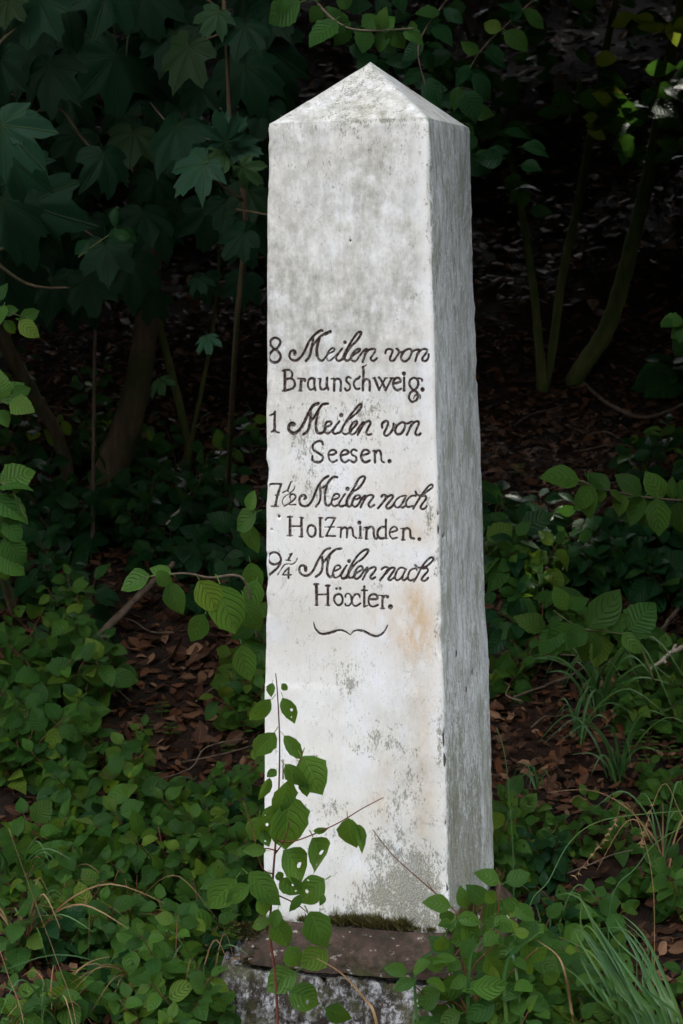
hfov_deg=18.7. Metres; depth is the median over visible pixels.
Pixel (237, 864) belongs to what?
dogwood seedling
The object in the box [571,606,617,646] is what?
dogwood seedling
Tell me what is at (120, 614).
fallen branch
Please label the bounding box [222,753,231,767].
fallen leaf
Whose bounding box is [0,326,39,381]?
dogwood seedling
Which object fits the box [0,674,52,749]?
dogwood seedling
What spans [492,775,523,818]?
dogwood seedling
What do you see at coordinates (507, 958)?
grass tuft
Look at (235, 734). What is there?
fallen leaf
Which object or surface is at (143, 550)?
dogwood seedling
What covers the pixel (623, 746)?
woodruff
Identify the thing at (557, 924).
grass tuft
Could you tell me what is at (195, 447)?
dogwood seedling
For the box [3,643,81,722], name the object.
dogwood seedling
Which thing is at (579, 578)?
dogwood seedling
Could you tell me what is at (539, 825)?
fallen leaf
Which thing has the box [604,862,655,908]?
dogwood seedling
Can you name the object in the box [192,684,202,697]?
fallen leaf
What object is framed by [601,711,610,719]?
fallen leaf
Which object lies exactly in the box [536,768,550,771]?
fallen leaf
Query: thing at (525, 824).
dogwood seedling
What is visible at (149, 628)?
fallen leaf
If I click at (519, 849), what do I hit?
dogwood seedling
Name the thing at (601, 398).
fallen branch
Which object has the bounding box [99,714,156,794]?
dogwood seedling
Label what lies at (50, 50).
maple sapling
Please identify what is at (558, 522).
dogwood seedling
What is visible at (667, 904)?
dogwood seedling
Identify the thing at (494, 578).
dogwood seedling
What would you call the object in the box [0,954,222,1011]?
grass tuft
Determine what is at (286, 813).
dogwood sapling
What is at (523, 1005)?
dogwood seedling
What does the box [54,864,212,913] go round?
grass tuft
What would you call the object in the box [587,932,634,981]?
dogwood seedling
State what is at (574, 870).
twig
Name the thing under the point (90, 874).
dogwood seedling
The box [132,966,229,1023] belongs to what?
dogwood seedling
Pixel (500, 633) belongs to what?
dogwood seedling
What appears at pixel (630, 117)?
mossy tree
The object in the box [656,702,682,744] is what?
dogwood seedling
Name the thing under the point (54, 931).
dogwood seedling
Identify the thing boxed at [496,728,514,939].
grass stalk
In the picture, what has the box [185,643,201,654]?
fallen leaf
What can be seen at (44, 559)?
dogwood seedling
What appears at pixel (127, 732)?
fallen leaf
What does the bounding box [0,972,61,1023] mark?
dogwood seedling
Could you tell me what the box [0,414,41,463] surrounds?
dogwood seedling
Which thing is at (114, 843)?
dogwood seedling
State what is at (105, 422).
dogwood seedling
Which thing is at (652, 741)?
woodruff
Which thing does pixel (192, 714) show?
fallen leaf
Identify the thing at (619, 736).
fallen leaf
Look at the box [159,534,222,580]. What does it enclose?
dogwood seedling
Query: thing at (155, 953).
dogwood seedling
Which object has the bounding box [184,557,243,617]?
dogwood seedling
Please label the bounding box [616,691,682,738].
dogwood seedling
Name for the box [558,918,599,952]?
dogwood seedling
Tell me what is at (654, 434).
dogwood seedling
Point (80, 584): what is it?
dogwood seedling
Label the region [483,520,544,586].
dogwood seedling
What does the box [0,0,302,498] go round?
maple tree
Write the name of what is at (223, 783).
dogwood seedling
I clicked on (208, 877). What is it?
dogwood seedling
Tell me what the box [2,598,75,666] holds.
dogwood seedling
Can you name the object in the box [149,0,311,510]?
maple sapling
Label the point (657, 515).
dogwood branch
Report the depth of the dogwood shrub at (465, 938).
4.91 m
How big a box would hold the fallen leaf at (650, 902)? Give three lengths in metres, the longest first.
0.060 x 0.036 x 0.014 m
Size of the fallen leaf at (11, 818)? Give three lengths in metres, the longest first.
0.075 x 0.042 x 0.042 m
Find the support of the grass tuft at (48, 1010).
on the ground
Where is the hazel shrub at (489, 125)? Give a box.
[346,0,656,392]
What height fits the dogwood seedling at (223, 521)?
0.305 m
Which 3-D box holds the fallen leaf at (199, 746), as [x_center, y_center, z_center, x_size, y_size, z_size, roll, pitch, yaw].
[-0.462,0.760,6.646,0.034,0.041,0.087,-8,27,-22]
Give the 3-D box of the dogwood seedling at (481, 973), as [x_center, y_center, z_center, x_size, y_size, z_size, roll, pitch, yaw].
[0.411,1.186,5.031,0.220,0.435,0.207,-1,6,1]
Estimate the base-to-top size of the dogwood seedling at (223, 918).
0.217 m
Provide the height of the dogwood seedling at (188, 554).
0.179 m
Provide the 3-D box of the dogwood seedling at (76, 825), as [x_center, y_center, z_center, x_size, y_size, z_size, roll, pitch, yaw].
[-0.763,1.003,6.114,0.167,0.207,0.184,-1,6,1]
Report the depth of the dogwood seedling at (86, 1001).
5.32 m
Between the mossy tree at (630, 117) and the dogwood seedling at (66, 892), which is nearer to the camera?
the dogwood seedling at (66, 892)
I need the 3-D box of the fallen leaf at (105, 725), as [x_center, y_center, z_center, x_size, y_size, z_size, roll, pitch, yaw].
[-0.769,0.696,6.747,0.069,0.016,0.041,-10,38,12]
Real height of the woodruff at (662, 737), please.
0.062 m
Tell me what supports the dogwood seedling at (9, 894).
on the ground
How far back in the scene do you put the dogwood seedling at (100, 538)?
7.80 m
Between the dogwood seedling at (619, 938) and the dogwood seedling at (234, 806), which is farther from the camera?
the dogwood seedling at (234, 806)
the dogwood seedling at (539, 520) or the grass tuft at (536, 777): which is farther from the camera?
the dogwood seedling at (539, 520)
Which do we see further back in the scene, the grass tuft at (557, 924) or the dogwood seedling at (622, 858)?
the dogwood seedling at (622, 858)
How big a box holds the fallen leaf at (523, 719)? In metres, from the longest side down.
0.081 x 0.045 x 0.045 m
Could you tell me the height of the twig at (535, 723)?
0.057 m
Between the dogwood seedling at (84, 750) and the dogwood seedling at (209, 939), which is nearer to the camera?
the dogwood seedling at (209, 939)
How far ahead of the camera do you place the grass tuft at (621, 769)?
6.25 m
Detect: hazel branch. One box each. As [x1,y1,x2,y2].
[0,370,34,427]
[0,463,35,580]
[538,586,656,680]
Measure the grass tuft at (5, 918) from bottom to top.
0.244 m
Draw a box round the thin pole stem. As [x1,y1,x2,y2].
[90,328,96,559]
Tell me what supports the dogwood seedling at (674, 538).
on the ground
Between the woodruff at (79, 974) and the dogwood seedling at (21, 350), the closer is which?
the woodruff at (79, 974)
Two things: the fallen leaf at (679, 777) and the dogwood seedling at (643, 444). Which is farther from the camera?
the dogwood seedling at (643, 444)
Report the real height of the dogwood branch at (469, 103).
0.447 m
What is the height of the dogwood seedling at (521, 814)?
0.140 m
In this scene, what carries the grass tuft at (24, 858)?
on the ground
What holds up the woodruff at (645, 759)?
on the ground
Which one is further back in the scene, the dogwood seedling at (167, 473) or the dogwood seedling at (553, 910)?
the dogwood seedling at (167, 473)
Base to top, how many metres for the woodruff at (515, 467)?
0.067 m
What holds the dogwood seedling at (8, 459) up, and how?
on the ground
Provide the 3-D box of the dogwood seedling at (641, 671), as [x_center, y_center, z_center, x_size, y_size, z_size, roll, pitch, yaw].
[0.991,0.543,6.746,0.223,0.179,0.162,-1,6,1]
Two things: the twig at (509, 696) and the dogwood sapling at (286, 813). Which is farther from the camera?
the twig at (509, 696)
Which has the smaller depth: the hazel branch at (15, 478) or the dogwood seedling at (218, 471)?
the hazel branch at (15, 478)
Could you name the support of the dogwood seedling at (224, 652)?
on the ground
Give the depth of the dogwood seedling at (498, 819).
5.84 m
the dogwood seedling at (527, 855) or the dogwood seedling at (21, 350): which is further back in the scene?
the dogwood seedling at (21, 350)
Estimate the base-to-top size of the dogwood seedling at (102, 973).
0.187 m
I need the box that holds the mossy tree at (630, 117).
[565,0,682,386]
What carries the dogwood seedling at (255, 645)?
on the ground
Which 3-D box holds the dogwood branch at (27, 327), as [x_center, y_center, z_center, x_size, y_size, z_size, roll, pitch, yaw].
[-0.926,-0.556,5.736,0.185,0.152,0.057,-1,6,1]
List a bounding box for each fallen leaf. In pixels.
[0,814,17,822]
[4,805,21,815]
[53,964,70,972]
[101,723,114,727]
[124,725,134,740]
[133,625,153,632]
[135,640,154,648]
[138,667,149,677]
[145,635,162,638]
[153,593,159,601]
[156,771,174,781]
[161,636,182,662]
[165,607,179,618]
[165,735,176,746]
[166,645,189,661]
[178,708,196,711]
[178,710,201,717]
[179,747,187,760]
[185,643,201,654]
[186,701,200,706]
[188,644,209,663]
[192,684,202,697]
[192,720,207,742]
[192,743,202,751]
[197,735,218,743]
[203,698,213,707]
[207,616,215,627]
[222,730,243,746]
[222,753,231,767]
[491,467,503,472]
[494,757,502,772]
[515,708,529,716]
[519,477,541,486]
[522,712,525,726]
[524,466,538,474]
[525,636,538,648]
[535,821,543,829]
[536,706,551,723]
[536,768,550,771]
[543,584,552,590]
[544,702,554,711]
[567,461,581,465]
[571,688,578,693]
[577,886,584,891]
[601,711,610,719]
[601,866,608,872]
[604,496,612,507]
[604,844,615,857]
[610,733,628,740]
[611,794,630,801]
[616,724,623,734]
[616,898,627,914]
[622,599,634,605]
[635,865,649,879]
[644,898,657,907]
[658,941,666,956]
[664,832,682,839]
[667,941,682,953]
[668,911,682,920]
[670,767,682,780]
[671,922,682,930]
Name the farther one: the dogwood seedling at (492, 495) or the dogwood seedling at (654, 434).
the dogwood seedling at (654, 434)
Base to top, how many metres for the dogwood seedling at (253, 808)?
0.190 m
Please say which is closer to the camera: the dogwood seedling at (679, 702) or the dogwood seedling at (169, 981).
the dogwood seedling at (169, 981)
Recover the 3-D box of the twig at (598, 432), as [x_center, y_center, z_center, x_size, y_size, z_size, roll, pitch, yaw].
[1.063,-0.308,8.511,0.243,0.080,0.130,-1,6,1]
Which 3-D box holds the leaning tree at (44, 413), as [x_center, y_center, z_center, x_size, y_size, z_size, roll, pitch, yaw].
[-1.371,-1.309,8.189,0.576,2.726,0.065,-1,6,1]
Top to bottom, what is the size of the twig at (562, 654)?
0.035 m
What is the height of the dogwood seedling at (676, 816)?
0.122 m
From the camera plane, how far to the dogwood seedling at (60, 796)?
6.31 m
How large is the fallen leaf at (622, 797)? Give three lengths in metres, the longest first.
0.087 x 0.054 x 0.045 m
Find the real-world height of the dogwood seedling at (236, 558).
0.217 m
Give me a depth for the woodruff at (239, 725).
6.68 m
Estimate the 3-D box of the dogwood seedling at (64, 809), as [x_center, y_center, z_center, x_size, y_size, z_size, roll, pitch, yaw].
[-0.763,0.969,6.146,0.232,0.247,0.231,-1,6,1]
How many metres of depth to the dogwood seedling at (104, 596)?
7.18 m
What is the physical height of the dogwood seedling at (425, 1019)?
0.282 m
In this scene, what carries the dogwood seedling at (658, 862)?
on the ground
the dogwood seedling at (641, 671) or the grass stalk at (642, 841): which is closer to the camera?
the grass stalk at (642, 841)
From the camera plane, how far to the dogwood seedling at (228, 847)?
5.86 m
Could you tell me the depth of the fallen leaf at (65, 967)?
5.62 m
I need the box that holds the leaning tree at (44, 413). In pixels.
[0,322,73,491]
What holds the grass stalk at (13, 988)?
on the ground
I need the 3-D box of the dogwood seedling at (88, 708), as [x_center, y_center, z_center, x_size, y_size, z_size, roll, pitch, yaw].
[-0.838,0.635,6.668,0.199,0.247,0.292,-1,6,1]
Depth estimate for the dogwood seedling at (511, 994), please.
4.89 m
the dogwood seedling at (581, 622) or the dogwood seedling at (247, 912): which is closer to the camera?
the dogwood seedling at (247, 912)
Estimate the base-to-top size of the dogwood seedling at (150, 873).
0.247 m
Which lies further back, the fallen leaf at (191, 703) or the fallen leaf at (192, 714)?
the fallen leaf at (191, 703)
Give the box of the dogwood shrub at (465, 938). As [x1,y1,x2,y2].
[383,868,577,1023]
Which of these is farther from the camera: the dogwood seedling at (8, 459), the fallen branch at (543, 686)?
the dogwood seedling at (8, 459)
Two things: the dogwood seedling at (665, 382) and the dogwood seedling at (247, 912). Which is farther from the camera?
the dogwood seedling at (665, 382)
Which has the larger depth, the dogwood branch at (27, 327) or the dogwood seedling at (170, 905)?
the dogwood branch at (27, 327)
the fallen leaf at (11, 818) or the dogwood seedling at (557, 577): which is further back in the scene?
the dogwood seedling at (557, 577)
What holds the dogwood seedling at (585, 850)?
on the ground
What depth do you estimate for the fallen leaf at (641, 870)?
5.81 m
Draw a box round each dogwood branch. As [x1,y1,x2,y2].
[0,283,39,337]
[74,206,136,257]
[121,490,263,681]
[269,0,422,53]
[402,0,462,105]
[450,0,543,123]
[539,465,682,536]
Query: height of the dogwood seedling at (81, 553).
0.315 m
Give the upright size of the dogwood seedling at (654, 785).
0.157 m
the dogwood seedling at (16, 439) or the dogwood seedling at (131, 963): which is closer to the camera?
the dogwood seedling at (131, 963)
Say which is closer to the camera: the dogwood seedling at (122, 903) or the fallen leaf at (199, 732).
the dogwood seedling at (122, 903)
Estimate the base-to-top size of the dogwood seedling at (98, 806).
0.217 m
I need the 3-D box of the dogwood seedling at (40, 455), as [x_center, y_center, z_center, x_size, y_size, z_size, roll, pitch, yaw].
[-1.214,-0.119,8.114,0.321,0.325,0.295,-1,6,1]
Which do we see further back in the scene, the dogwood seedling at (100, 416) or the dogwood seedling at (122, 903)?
the dogwood seedling at (100, 416)
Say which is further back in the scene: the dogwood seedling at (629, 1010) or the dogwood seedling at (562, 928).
the dogwood seedling at (562, 928)
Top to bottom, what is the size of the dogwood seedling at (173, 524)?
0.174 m
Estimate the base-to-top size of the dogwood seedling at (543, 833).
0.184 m
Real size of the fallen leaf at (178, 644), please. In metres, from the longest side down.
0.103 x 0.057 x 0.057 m
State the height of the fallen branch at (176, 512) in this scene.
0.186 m
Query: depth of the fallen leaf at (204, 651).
7.00 m
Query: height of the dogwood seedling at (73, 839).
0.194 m
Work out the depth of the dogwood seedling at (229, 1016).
5.24 m
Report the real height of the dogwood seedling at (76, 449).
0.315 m
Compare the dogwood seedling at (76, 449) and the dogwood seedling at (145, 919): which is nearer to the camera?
the dogwood seedling at (145, 919)
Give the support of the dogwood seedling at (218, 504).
on the ground
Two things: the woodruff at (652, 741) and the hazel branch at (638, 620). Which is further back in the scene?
the woodruff at (652, 741)
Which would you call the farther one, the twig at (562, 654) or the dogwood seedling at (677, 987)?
the twig at (562, 654)
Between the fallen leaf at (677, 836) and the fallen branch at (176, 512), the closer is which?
the fallen leaf at (677, 836)
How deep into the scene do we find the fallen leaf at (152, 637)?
7.10 m
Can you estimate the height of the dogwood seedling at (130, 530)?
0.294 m
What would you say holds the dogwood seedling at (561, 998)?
on the ground
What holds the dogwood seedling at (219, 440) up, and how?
on the ground
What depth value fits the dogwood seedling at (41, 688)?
6.61 m
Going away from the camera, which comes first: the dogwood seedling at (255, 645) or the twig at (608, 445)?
the dogwood seedling at (255, 645)
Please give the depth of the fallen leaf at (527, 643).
7.00 m
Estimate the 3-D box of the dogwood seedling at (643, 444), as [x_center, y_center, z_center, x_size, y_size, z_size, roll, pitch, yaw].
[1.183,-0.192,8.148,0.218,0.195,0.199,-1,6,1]
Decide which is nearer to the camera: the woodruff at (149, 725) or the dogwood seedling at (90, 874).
the dogwood seedling at (90, 874)
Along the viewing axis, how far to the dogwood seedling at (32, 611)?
6.91 m
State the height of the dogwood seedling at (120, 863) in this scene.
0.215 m
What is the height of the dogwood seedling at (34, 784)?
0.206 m
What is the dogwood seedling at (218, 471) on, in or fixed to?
on the ground
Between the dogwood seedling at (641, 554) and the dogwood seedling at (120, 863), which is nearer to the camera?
the dogwood seedling at (120, 863)
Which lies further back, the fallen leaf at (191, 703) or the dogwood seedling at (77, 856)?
the fallen leaf at (191, 703)
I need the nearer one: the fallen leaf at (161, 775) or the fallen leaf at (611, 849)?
the fallen leaf at (611, 849)
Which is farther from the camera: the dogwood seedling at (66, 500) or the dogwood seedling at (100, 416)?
the dogwood seedling at (100, 416)
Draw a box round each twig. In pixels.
[123,618,173,632]
[163,738,242,778]
[182,744,252,762]
[372,829,458,915]
[503,681,522,701]
[514,403,564,425]
[524,654,576,657]
[531,704,563,727]
[566,849,632,873]
[571,427,631,446]
[579,442,664,451]
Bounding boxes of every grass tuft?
[0,836,71,903]
[0,877,162,962]
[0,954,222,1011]
[0,956,109,1023]
[7,894,153,945]
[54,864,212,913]
[115,929,247,978]
[316,917,574,1023]
[511,884,596,935]
[514,762,549,791]
[525,636,682,716]
[541,710,682,788]
[548,781,682,875]
[553,892,682,1023]
[556,686,667,745]
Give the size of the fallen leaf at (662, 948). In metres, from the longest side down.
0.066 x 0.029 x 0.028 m
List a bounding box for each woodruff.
[71,968,86,975]
[141,721,154,729]
[154,701,169,717]
[162,722,179,736]
[220,741,235,751]
[234,719,253,731]
[510,463,525,478]
[619,742,634,755]
[637,754,650,763]
[638,736,658,757]
[654,728,669,741]
[659,745,680,760]
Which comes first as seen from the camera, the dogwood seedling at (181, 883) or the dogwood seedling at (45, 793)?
the dogwood seedling at (181, 883)
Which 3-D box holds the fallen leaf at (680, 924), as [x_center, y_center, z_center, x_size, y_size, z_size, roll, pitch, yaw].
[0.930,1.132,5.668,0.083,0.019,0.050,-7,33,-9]
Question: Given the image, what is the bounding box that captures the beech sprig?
[660,312,682,342]
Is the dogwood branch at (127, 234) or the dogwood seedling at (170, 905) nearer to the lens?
the dogwood seedling at (170, 905)
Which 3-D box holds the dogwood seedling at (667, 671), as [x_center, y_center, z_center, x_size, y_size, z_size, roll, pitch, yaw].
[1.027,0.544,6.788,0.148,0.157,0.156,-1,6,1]
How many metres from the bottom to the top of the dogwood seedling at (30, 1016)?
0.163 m
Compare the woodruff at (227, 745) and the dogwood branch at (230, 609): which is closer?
the dogwood branch at (230, 609)
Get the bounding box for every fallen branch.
[98,561,175,638]
[166,473,202,524]
[513,661,590,697]
[583,381,682,418]
[609,605,680,663]
[650,644,682,669]
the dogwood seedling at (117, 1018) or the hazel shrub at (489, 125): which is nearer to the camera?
the dogwood seedling at (117, 1018)
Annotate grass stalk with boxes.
[0,952,23,1023]
[8,828,75,1020]
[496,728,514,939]
[526,810,682,1012]
[571,802,654,1011]
[608,826,682,972]
[638,784,682,847]
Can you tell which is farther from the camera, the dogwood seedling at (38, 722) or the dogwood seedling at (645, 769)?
the dogwood seedling at (38, 722)
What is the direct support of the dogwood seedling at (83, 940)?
on the ground
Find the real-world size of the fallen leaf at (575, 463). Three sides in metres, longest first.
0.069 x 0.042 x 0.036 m
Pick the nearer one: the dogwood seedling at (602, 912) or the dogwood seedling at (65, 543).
the dogwood seedling at (602, 912)
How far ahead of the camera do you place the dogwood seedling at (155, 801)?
6.25 m
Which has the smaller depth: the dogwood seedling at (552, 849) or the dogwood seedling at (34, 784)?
the dogwood seedling at (552, 849)
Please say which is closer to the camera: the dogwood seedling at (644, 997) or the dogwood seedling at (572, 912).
the dogwood seedling at (644, 997)
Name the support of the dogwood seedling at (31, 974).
on the ground
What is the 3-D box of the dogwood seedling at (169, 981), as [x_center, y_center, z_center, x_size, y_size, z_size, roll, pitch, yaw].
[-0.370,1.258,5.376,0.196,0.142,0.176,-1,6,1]
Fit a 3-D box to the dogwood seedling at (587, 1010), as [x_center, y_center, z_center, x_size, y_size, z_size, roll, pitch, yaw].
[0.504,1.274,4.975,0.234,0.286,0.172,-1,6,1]
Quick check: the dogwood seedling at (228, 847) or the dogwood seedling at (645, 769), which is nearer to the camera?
the dogwood seedling at (228, 847)
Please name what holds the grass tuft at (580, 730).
on the ground
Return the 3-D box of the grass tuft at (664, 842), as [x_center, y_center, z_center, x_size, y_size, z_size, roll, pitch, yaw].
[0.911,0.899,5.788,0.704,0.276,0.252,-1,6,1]
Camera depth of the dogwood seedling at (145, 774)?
6.27 m
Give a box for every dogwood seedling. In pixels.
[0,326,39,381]
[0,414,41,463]
[0,441,37,510]
[0,526,50,609]
[0,595,65,688]
[0,602,83,667]
[0,621,17,693]
[0,631,74,712]
[0,659,11,698]
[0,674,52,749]
[0,703,81,785]
[0,734,32,794]
[0,797,84,879]
[0,816,49,872]
[0,857,43,914]
[0,884,61,973]
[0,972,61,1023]
[0,997,45,1023]
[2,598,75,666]
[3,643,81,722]
[7,405,87,477]
[9,472,87,529]
[9,681,95,754]
[12,442,71,516]
[14,867,91,927]
[20,967,70,1020]
[21,738,73,793]
[22,521,92,608]
[22,537,86,618]
[22,809,86,880]
[26,509,98,570]
[32,564,121,642]
[32,969,112,1023]
[34,905,95,966]
[35,563,98,645]
[35,758,89,820]
[38,464,109,536]
[40,834,93,903]
[42,756,98,818]
[44,701,128,777]
[46,476,115,546]
[46,642,101,716]
[50,612,106,674]
[55,668,111,728]
[57,400,119,451]
[60,795,95,834]
[60,868,114,940]
[63,814,98,851]
[66,820,128,840]
[68,828,142,887]
[69,356,113,413]
[70,905,108,960]
[71,624,138,706]
[73,858,132,912]
[74,409,111,458]
[74,795,165,880]
[75,481,136,546]
[77,796,142,844]
[79,949,146,1023]
[82,885,136,961]
[86,627,138,696]
[87,756,181,831]
[87,893,158,946]
[91,949,134,981]
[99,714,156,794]
[100,844,187,911]
[101,981,158,1023]
[104,962,174,1023]
[110,917,180,962]
[112,471,171,547]
[113,932,168,990]
[120,816,192,900]
[123,540,169,572]
[124,457,192,515]
[124,903,201,1011]
[129,423,174,481]
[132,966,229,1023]
[137,770,182,819]
[139,514,181,551]
[139,883,209,980]
[141,776,198,822]
[141,898,215,939]
[151,413,209,472]
[151,781,218,848]
[154,841,205,900]
[158,472,216,525]
[158,1001,201,1023]
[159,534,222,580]
[159,956,212,1003]
[164,822,227,902]
[166,801,246,844]
[167,975,216,994]
[171,536,227,579]
[173,789,227,819]
[174,822,238,886]
[175,762,226,793]
[175,836,252,876]
[175,868,226,933]
[175,908,240,968]
[178,512,232,552]
[180,978,241,1023]
[181,448,217,497]
[181,794,225,850]
[182,776,250,826]
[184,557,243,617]
[191,858,248,927]
[194,424,255,484]
[196,509,241,563]
[198,476,266,535]
[198,927,250,971]
[199,668,264,730]
[201,768,241,804]
[203,448,253,502]
[206,486,267,559]
[209,850,257,929]
[210,750,264,811]
[212,803,263,871]
[213,645,265,692]
[218,844,257,906]
[219,535,267,583]
[223,669,265,724]
[227,405,266,464]
[230,602,267,687]
[234,797,264,824]
[415,992,465,1023]
[459,949,535,1023]
[473,924,544,1014]
[481,480,522,529]
[483,503,553,565]
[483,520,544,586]
[483,522,538,591]
[484,592,540,653]
[485,540,535,597]
[489,651,532,703]
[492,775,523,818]
[492,807,525,870]
[493,829,530,867]
[493,831,539,898]
[495,793,552,830]
[497,573,551,614]
[498,800,539,830]
[499,995,541,1023]
[500,638,547,681]
[500,803,538,838]
[500,918,564,1008]
[502,591,576,662]
[513,529,583,589]
[515,812,572,879]
[515,902,583,952]
[516,488,573,549]
[516,827,572,892]
[518,789,551,821]
[523,967,578,1023]
[523,990,595,1023]
[524,870,594,927]
[524,900,563,937]
[538,897,576,927]
[549,825,583,859]
[549,924,628,1023]
[549,938,575,949]
[550,536,615,585]
[553,816,607,857]
[553,884,611,945]
[554,913,589,990]
[555,530,613,598]
[555,586,592,620]
[555,965,636,1023]
[558,493,649,546]
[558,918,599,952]
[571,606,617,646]
[571,783,625,836]
[576,878,638,959]
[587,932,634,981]
[589,807,646,867]
[594,524,651,599]
[598,627,638,660]
[599,646,640,674]
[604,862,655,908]
[607,434,650,474]
[607,610,665,666]
[607,672,642,704]
[607,1009,644,1023]
[608,680,650,735]
[611,488,682,550]
[612,521,672,581]
[615,526,667,582]
[615,652,680,701]
[616,437,669,480]
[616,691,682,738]
[619,499,674,526]
[624,550,682,613]
[627,494,682,545]
[628,991,664,1020]
[631,357,682,392]
[635,339,682,397]
[635,745,673,793]
[636,764,682,811]
[638,657,672,696]
[639,843,682,899]
[640,523,682,550]
[642,632,682,678]
[643,414,682,462]
[646,866,682,923]
[650,632,682,681]
[652,664,682,718]
[654,788,682,830]
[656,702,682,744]
[662,961,682,1008]
[671,448,682,479]
[675,698,682,721]
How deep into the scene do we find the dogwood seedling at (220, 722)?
6.73 m
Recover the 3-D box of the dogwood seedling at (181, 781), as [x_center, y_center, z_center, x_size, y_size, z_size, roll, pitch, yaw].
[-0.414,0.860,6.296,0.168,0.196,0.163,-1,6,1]
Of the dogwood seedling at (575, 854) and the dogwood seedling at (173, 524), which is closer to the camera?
the dogwood seedling at (575, 854)
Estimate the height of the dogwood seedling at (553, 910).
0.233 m
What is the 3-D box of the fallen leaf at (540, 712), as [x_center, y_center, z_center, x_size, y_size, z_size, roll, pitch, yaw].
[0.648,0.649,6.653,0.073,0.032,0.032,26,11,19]
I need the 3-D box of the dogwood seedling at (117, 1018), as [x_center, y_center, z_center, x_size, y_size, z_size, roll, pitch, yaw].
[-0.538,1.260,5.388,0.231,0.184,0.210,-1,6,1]
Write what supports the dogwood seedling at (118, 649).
on the ground
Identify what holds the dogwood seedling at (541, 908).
on the ground
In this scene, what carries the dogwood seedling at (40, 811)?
on the ground
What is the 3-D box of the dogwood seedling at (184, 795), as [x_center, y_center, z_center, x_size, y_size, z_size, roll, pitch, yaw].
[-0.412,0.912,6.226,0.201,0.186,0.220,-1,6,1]
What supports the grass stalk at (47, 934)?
on the ground
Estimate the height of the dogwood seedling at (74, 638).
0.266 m
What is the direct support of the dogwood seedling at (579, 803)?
on the ground
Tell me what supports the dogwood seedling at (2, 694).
on the ground
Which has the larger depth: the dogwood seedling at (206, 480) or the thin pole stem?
the dogwood seedling at (206, 480)
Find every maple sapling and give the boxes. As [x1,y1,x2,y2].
[0,0,219,651]
[125,9,227,469]
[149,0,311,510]
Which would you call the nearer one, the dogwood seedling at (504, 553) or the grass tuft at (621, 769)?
the grass tuft at (621, 769)
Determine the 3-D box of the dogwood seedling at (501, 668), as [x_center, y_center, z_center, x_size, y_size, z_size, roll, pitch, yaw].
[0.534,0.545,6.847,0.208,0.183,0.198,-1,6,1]
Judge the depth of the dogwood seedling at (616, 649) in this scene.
6.94 m
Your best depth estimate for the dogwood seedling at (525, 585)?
7.20 m
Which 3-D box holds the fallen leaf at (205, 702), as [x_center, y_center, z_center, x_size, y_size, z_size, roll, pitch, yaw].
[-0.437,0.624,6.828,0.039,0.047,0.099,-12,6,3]
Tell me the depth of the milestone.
5.18 m
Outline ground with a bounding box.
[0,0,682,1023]
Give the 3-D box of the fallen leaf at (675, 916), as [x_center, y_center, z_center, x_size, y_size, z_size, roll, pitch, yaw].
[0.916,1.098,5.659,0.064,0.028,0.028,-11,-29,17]
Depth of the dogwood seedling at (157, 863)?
5.90 m
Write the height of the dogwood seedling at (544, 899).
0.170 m
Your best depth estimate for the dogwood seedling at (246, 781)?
6.30 m
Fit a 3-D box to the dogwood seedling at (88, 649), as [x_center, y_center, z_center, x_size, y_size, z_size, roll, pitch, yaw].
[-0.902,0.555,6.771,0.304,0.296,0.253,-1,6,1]
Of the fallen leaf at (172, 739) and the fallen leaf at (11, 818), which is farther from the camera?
the fallen leaf at (172, 739)
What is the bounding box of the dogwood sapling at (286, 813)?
[207,673,383,1023]
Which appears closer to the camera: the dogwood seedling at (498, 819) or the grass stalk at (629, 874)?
the grass stalk at (629, 874)
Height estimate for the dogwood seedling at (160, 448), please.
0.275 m
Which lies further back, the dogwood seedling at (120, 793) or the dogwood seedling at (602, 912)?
the dogwood seedling at (120, 793)
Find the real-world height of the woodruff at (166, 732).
0.065 m
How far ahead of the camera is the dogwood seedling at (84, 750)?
6.54 m
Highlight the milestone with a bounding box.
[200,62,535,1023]
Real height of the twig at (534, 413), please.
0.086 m

